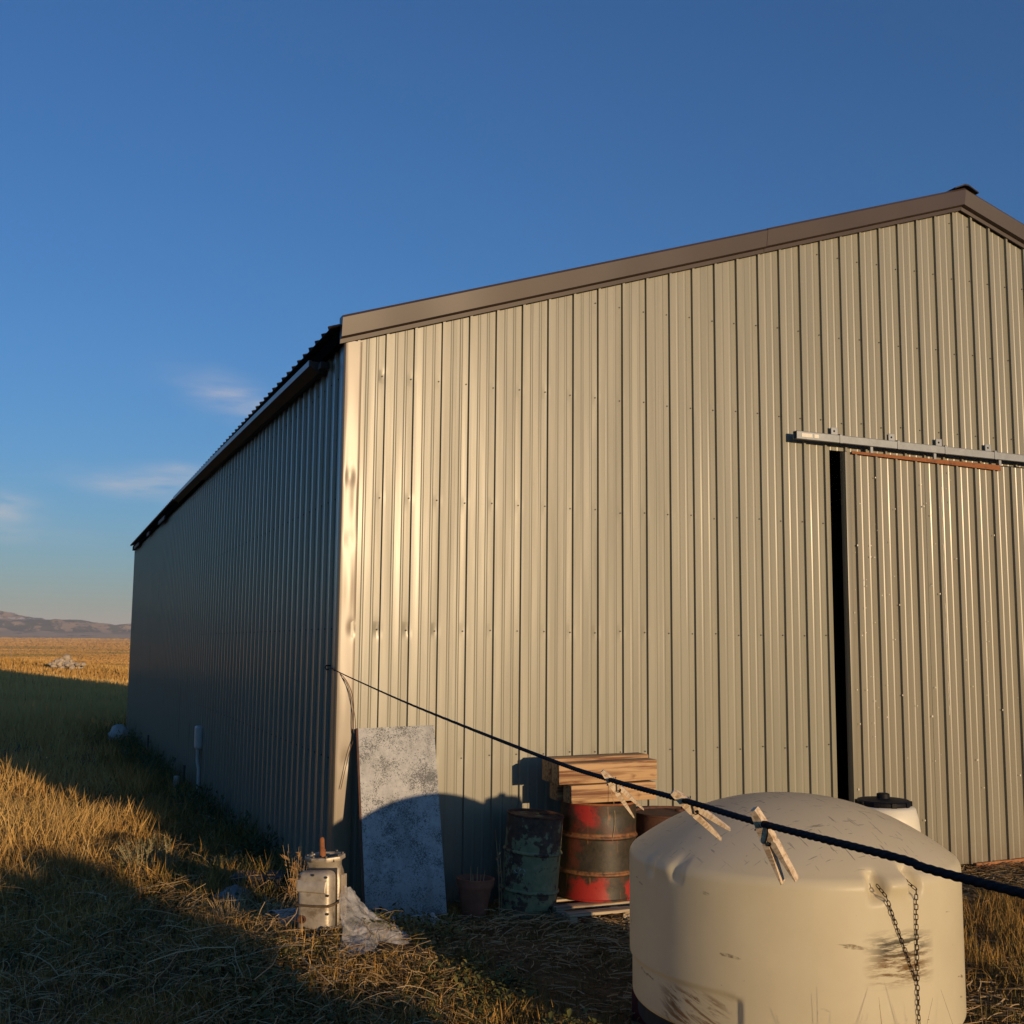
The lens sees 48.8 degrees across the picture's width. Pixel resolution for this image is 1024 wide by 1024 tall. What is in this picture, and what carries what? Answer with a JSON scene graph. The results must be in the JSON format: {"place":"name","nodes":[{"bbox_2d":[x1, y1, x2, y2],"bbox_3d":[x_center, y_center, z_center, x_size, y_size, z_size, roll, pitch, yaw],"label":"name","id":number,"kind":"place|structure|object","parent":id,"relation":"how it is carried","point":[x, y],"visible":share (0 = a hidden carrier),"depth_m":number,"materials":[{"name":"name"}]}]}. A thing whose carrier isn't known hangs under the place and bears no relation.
{"place":"outdoors","nodes":[
{"label":"outdoors","id":0,"kind":"place"},
{"bbox_2d":[0,611,130,637],"bbox_3d":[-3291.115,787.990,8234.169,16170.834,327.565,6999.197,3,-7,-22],"label":"mountain range","id":1,"kind":"structure","parent":0,"point":[13,625],"depth_m":8516.27,"materials":[{"name":"stone"}]},
{"bbox_2d":[0,711,589,1023],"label":"meadow grass","id":2,"kind":"structure","parent":0,"point":[33,830],"depth_m":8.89,"materials":[{"name":"plant"}]},
{"bbox_2d":[0,637,1023,1023],"bbox_3d":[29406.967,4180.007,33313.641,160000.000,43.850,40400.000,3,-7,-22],"label":"ground","id":3,"kind":"structure","parent":0,"point":[526,967],"depth_m":6.66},
{"bbox_2d":[0,657,128,734],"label":"grass","id":4,"kind":"structure","parent":3,"relation":"on","point":[107,697],"depth_m":49.73,"materials":[{"name":"green plant"}]},
{"bbox_2d":[0,637,129,666],"bbox_3d":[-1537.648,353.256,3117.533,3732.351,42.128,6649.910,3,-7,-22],"label":"plain grass","id":5,"kind":"structure","parent":3,"relation":"on","point":[107,651],"depth_m":2345.77,"materials":[{"name":"yellow plant"}]},
{"bbox_2d":[48,654,85,669],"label":"rock pile","id":6,"kind":"object","parent":3,"relation":"on","point":[66,661],"visible":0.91,"depth_m":89.14,"materials":[{"name":"stone"}]},
{"bbox_2d":[108,724,129,739],"bbox_3d":[-8.771,4.916,25.191,0.457,0.354,0.405,3,-7,-22],"label":"rock","id":7,"kind":"object","parent":3,"relation":"on","point":[122,728],"visible":0.6,"depth_m":25.08,"materials":[{"name":"grey stone"}]},
{"bbox_2d":[116,729,141,750],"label":"wall weed","id":8,"kind":"object","parent":3,"relation":"on","point":[131,737],"depth_m":22.40,"materials":[{"name":"green plant"}]},
{"bbox_2d":[117,737,152,762],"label":"wall weed","id":9,"kind":"object","parent":3,"relation":"on","point":[136,754],"depth_m":19.86,"materials":[{"name":"green plant"}]},
{"bbox_2d":[114,830,171,877],"bbox_3d":[-3.076,2.870,9.408,0.473,0.380,0.485,3,-7,-22],"label":"sagebrush","id":10,"kind":"object","parent":3,"relation":"on","point":[139,858],"visible":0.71,"depth_m":9.37,"materials":[{"name":"green plant"}]},
{"bbox_2d":[137,748,164,767],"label":"wall weed","id":11,"kind":"object","parent":3,"relation":"on","point":[150,756],"depth_m":18.44,"materials":[{"name":"green plant"}]},
{"bbox_2d":[138,753,178,781],"bbox_3d":[-5.173,3.761,16.593,0.628,0.458,0.560,3,-7,-22],"label":"wall weed","id":12,"kind":"object","parent":3,"relation":"on","point":[163,765],"depth_m":16.56,"materials":[{"name":"green plant"}]},
{"bbox_2d":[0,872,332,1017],"bbox_3d":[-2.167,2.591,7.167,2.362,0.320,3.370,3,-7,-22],"label":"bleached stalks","id":13,"kind":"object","parent":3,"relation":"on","point":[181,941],"visible":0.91,"depth_m":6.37,"materials":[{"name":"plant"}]},
{"bbox_2d":[164,837,180,872],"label":"sagebrush","id":14,"kind":"object","parent":3,"relation":"on","point":[168,854],"visible":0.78,"depth_m":9.19,"materials":[{"name":"green plant"}]},
{"bbox_2d":[173,776,178,791],"bbox_3d":[-4.615,3.766,15.510,0.079,0.270,0.079,3,-7,-22],"label":"pipe stub","id":15,"kind":"object","parent":3,"relation":"on","point":[177,777],"visible":0.34,"depth_m":15.49,"materials":[{"name":"white plastic"}]},
{"bbox_2d":[182,765,185,783],"bbox_3d":[-4.556,3.742,15.646,0.045,0.461,0.035,3,-7,-22],"label":"stake","id":16,"kind":"object","parent":3,"relation":"on","point":[184,768],"visible":0.45,"depth_m":15.65,"materials":[{"name":"metal"}]},
{"bbox_2d":[171,779,211,803],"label":"wall weed","id":17,"kind":"object","parent":3,"relation":"on","point":[193,795],"depth_m":13.64,"materials":[{"name":"green plant"}]},
{"bbox_2d":[184,871,207,891],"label":"leafy weed","id":18,"kind":"object","parent":3,"relation":"on","point":[195,880],"visible":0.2,"depth_m":8.84,"materials":[{"name":"green plant"}]},
{"bbox_2d":[181,784,224,827],"bbox_3d":[-3.372,3.227,12.342,0.430,0.469,0.514,3,-7,-22],"label":"wall weed","id":19,"kind":"object","parent":3,"relation":"on","point":[211,810],"depth_m":12.37,"materials":[{"name":"green plant"}]},
{"bbox_2d":[210,850,236,869],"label":"leafy weed","id":20,"kind":"object","parent":3,"relation":"on","point":[229,860],"visible":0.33,"depth_m":9.42,"materials":[{"name":"green plant"}]},
{"bbox_2d":[199,808,251,837],"bbox_3d":[-2.779,3.105,11.110,0.621,0.377,0.485,-6,-9,44],"label":"wall weed","id":21,"kind":"object","parent":3,"relation":"on","point":[228,818],"depth_m":11.12,"materials":[{"name":"green plant"}]},
{"bbox_2d":[207,891,252,933],"bbox_3d":[-1.910,2.736,7.663,0.321,0.252,0.330,3,-7,-22],"label":"grass tuft","id":22,"kind":"object","parent":3,"relation":"on","point":[228,909],"visible":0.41,"depth_m":7.66,"materials":[{"name":"plant"}]},
{"bbox_2d":[211,884,252,912],"bbox_3d":[-2.057,2.846,8.316,0.312,0.189,0.247,3,-7,-22],"label":"rock","id":23,"kind":"object","parent":3,"relation":"on","point":[233,889],"visible":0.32,"depth_m":8.26,"materials":[{"name":"grey stone"}]},
{"bbox_2d":[229,870,289,902],"bbox_3d":[-1.927,2.863,8.618,0.400,0.200,0.260,0,-7,3],"label":"concrete block","id":24,"kind":"object","parent":3,"relation":"on","point":[277,878],"depth_m":8.50,"materials":[{"name":"concrete"}]},
{"bbox_2d":[235,820,283,866],"bbox_3d":[-2.158,2.890,9.870,0.498,0.440,0.548,0,-7,6],"label":"wall weed","id":25,"kind":"object","parent":3,"relation":"on","point":[250,844],"depth_m":9.81,"materials":[{"name":"green plant"}]},
{"bbox_2d":[247,893,297,916],"bbox_3d":[-1.649,2.777,7.891,0.390,0.210,0.357,3,-7,-22],"label":"grass tuft","id":26,"kind":"object","parent":3,"relation":"on","point":[283,900],"visible":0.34,"depth_m":7.92,"materials":[{"name":"brown plant"}]},
{"bbox_2d":[262,908,297,928],"bbox_3d":[-1.531,2.710,7.463,0.178,0.173,0.247,-5,-9,39],"label":"rock","id":27,"kind":"object","parent":3,"relation":"on","point":[288,918],"visible":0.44,"depth_m":7.46,"materials":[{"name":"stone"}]},
{"bbox_2d":[280,848,318,907],"bbox_3d":[-1.532,2.662,8.170,0.305,0.518,0.295,3,-7,-22],"label":"dry clump","id":28,"kind":"object","parent":3,"relation":"on","point":[291,880],"visible":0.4,"depth_m":8.14,"materials":[{"name":"brown plant"}]},
{"bbox_2d":[0,783,600,1023],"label":"weeds","id":29,"kind":"object","parent":3,"relation":"on","point":[465,968],"visible":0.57,"depth_m":6.22,"materials":[{"name":"green plant"}]},
{"bbox_2d":[295,837,348,941],"bbox_3d":[-1.184,2.369,7.021,0.261,0.661,0.281,-4,-12,14],"label":"gear case","id":30,"kind":"object","parent":3,"relation":"on","point":[323,896],"visible":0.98,"depth_m":6.92,"materials":[{"name":"metal"}]},
{"bbox_2d":[341,895,412,954],"bbox_3d":[-0.799,2.560,7.097,0.469,0.432,1.535,-1,-7,13],"label":"plastic film","id":31,"kind":"object","parent":3,"relation":"on","point":[355,900],"visible":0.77,"depth_m":7.03,"materials":[{"name":"white"}]},
{"bbox_2d":[356,725,446,919],"bbox_3d":[-0.798,2.197,8.092,0.618,1.281,0.452,3,-7,-22],"label":"galvanised sheet","id":32,"kind":"object","parent":3,"relation":"on","point":[401,853],"visible":0.96,"depth_m":8.08,"materials":[{"name":"grey metal"}]},
{"bbox_2d":[456,866,494,917],"bbox_3d":[-0.267,2.722,8.127,0.278,0.353,0.278,5,-8,-22],"label":"flower pot","id":33,"kind":"object","parent":3,"relation":"on","point":[474,892],"visible":0.98,"depth_m":8.03,"materials":[{"name":"ceramic"}]},
{"bbox_2d":[495,831,501,910],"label":"dead weed","id":34,"kind":"object","parent":3,"relation":"on","point":[499,888],"visible":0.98,"depth_m":8.19,"materials":[{"name":"brown plant"}]},
{"bbox_2d":[498,808,564,917],"bbox_3d":[0.143,2.582,8.277,0.437,0.735,0.437,8,-7,-22],"label":"steel drum","id":35,"kind":"object","parent":3,"relation":"on","point":[532,854],"visible":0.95,"depth_m":8.11,"materials":[{"name":"green paint"}]},
{"bbox_2d":[126,184,1023,907],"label":"pole barn","id":36,"kind":"structure","parent":3,"relation":"on","point":[718,518],"depth_m":9.81,"materials":[{"name":"paint"}]},
{"bbox_2d":[330,667,1023,898],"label":"clothesline","id":37,"kind":"object","parent":36,"relation":"attached to","point":[986,884],"visible":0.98,"depth_m":1.08,"materials":[{"name":"black plastic"}]},
{"bbox_2d":[601,769,643,817],"bbox_3d":[0.162,0.418,1.685,0.020,0.083,0.014,-41,-5,2],"label":"clothespin","id":38,"kind":"object","parent":37,"relation":"hanging from","point":[613,786],"visible":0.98,"depth_m":1.68,"materials":[{"name":"brown wood"}]},
{"bbox_2d":[671,788,730,840],"bbox_3d":[0.230,0.370,1.389,0.083,0.019,0.014,38,13,4],"label":"clothespin","id":39,"kind":"object","parent":37,"relation":"hanging from","point":[697,814],"visible":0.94,"depth_m":1.39,"materials":[{"name":"brown wood"}]},
{"bbox_2d":[750,806,798,884],"bbox_3d":[0.270,0.346,1.172,0.019,0.083,0.014,-28,-3,37],"label":"clothespin","id":40,"kind":"object","parent":37,"relation":"hanging from","point":[773,848],"visible":1,"depth_m":1.17,"materials":[{"name":"brown wood"}]},
{"bbox_2d":[840,446,1023,863],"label":"sliding door","id":41,"kind":"structure","parent":36,"relation":"in","point":[972,516],"depth_m":10.33,"materials":[{"name":"metal"}]},
{"bbox_2d":[551,893,629,923],"bbox_3d":[0.683,2.910,8.342,0.920,0.106,0.770,3,-7,-22],"label":"wooden pallet","id":42,"kind":"object","parent":3,"relation":"on","point":[561,905],"visible":0.22,"depth_m":8.05,"materials":[{"name":"brown wood"}]},
{"bbox_2d":[559,800,637,902],"bbox_3d":[0.647,2.519,8.508,0.597,0.700,0.597,4,-8,-22],"label":"steel drum","id":43,"kind":"object","parent":42,"relation":"on","point":[594,863],"visible":0.74,"depth_m":8.26,"materials":[{"name":"red metal"}]},
{"bbox_2d":[550,782,562,800],"bbox_3d":[0.661,2.114,8.636,0.750,0.132,0.152,2,-7,-21],"label":"timber","id":44,"kind":"object","parent":43,"relation":"on","point":[556,791],"visible":0.11,"depth_m":8.45,"materials":[{"name":"brown wood"}]},
{"bbox_2d":[542,752,647,781],"bbox_3d":[0.643,1.956,8.662,0.830,0.176,0.168,2,-6,-22],"label":"timber","id":45,"kind":"object","parent":44,"relation":"on","point":[546,771],"visible":0.41,"depth_m":8.59,"materials":[{"name":"brown wood"}]},
{"bbox_2d":[563,780,655,803],"bbox_3d":[0.733,2.093,8.451,0.700,0.132,0.151,2,-7,-21],"label":"timber","id":46,"kind":"object","parent":43,"relation":"on","point":[586,793],"visible":0.64,"depth_m":8.35,"materials":[{"name":"brown wood"}]},
{"bbox_2d":[551,758,656,784],"bbox_3d":[0.696,1.946,8.480,0.810,0.152,0.147,2,-7,-21],"label":"timber","id":47,"kind":"object","parent":46,"relation":"on","point":[634,769],"visible":0.86,"depth_m":8.43,"materials":[{"name":"brown wood"}]},
{"bbox_2d":[217,860,1023,1023],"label":"lying straw","id":48,"kind":"object","parent":3,"relation":"on","point":[609,923],"visible":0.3,"depth_m":6.84,"materials":[{"name":"beige plant"}]},
{"bbox_2d":[623,988,673,1023],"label":"steel skid","id":49,"kind":"object","parent":3,"relation":"on","point":[645,1014],"visible":0.11,"depth_m":5.32,"materials":[{"name":"black metal"}]},
{"bbox_2d":[629,792,966,1023],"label":"poly tank","id":50,"kind":"object","parent":49,"relation":"on","point":[728,929],"visible":0.94,"depth_m":4.86,"materials":[{"name":"beige plastic"}]},
{"bbox_2d":[876,879,920,1023],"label":"hanging chain","id":51,"kind":"object","parent":50,"relation":"hanging from","point":[917,950],"visible":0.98,"depth_m":4.75,"materials":[{"name":"brown metal"}]},
{"bbox_2d":[636,806,684,837],"bbox_3d":[1.236,2.679,8.768,0.597,0.695,0.597,3,-7,-22],"label":"steel drum","id":52,"kind":"object","parent":3,"relation":"on","point":[648,818],"visible":0.2,"depth_m":8.70,"materials":[{"name":"brown metal"}]},
{"bbox_2d":[879,999,932,1023],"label":"dead weed","id":53,"kind":"object","parent":3,"relation":"on","point":[917,1016],"visible":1,"depth_m":4.42,"materials":[{"name":"beige plant"}]},
{"bbox_2d":[941,991,1019,1023],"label":"dead weed","id":54,"kind":"object","parent":3,"relation":"on","point":[981,1011],"visible":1,"depth_m":4.48,"materials":[{"name":"brown plant"}]},
{"bbox_2d":[973,857,1023,869],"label":"wooden board","id":55,"kind":"object","parent":3,"relation":"on","point":[994,864],"visible":0.67,"depth_m":10.31,"materials":[{"name":"brown wood"}]},
{"bbox_2d":[0,0,1023,624],"label":"sky","id":56,"kind":"structure","parent":0,"point":[193,192],"materials":[{"name":"blue"}]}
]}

